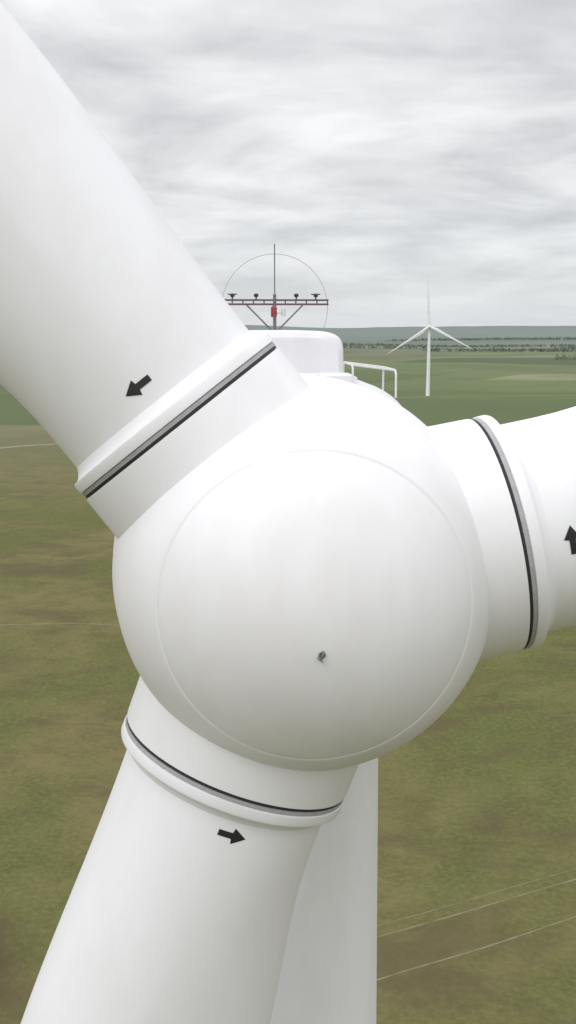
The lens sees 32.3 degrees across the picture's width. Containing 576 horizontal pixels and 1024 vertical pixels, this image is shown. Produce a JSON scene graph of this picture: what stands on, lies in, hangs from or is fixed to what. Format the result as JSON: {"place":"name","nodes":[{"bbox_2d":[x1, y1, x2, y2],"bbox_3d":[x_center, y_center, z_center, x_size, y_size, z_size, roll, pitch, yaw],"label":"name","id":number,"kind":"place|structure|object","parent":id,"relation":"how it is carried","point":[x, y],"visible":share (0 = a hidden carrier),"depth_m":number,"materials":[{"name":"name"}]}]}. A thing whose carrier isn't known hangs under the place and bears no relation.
{"place":"outdoors","nodes":[
{"label":"outdoors","id":0,"kind":"place"},
{"bbox_2d":[0,443,56,447],"bbox_3d":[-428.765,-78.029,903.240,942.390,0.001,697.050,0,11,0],"label":"dirt road","id":1,"kind":"structure","parent":0,"point":[27,445],"depth_m":754.03,"materials":[{"name":"soil"}]},
{"bbox_2d":[0,623,119,625],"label":"dirt track","id":2,"kind":"structure","parent":0,"point":[56,623],"depth_m":300.92,"materials":[{"name":"soil"}]},
{"bbox_2d":[0,325,575,1023],"bbox_3d":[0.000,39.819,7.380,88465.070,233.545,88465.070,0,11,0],"label":"ground","id":3,"kind":"structure","parent":0,"point":[476,787],"depth_m":205.28,"materials":[{"name":"green plant"}]},
{"bbox_2d":[0,2,575,1023],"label":"wind turbine","id":4,"kind":"object","parent":3,"relation":"on","point":[332,580],"visible":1,"depth_m":10.54,"materials":[{"name":"metal"}]},
{"bbox_2d":[389,281,473,395],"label":"wind turbine","id":5,"kind":"object","parent":3,"relation":"on","point":[429,327],"visible":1,"depth_m":1287.95,"materials":[{"name":"paint"}]},
{"bbox_2d":[343,337,575,359],"bbox_3d":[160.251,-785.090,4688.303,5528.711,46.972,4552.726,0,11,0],"label":"distant woods","id":6,"kind":"object","parent":3,"relation":"on","point":[563,349],"visible":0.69,"depth_m":5185.49,"materials":[{"name":"green plant"}]},
{"bbox_2d":[0,0,575,327],"label":"sky","id":7,"kind":"structure","parent":0,"point":[388,149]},
{"bbox_2d":[377,916,575,980],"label":"power line cable","id":8,"kind":"structure","parent":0,"point":[475,949],"depth_m":142.98,"materials":[{"name":"metal"}]},
{"bbox_2d":[377,879,575,937],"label":"power line cable","id":9,"kind":"structure","parent":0,"point":[473,909],"depth_m":152.79,"materials":[{"name":"metal"}]},
{"bbox_2d":[377,868,575,925],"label":"dirt track","id":10,"kind":"structure","parent":0,"point":[475,897],"depth_m":156.28,"materials":[{"name":"soil"}]}
]}

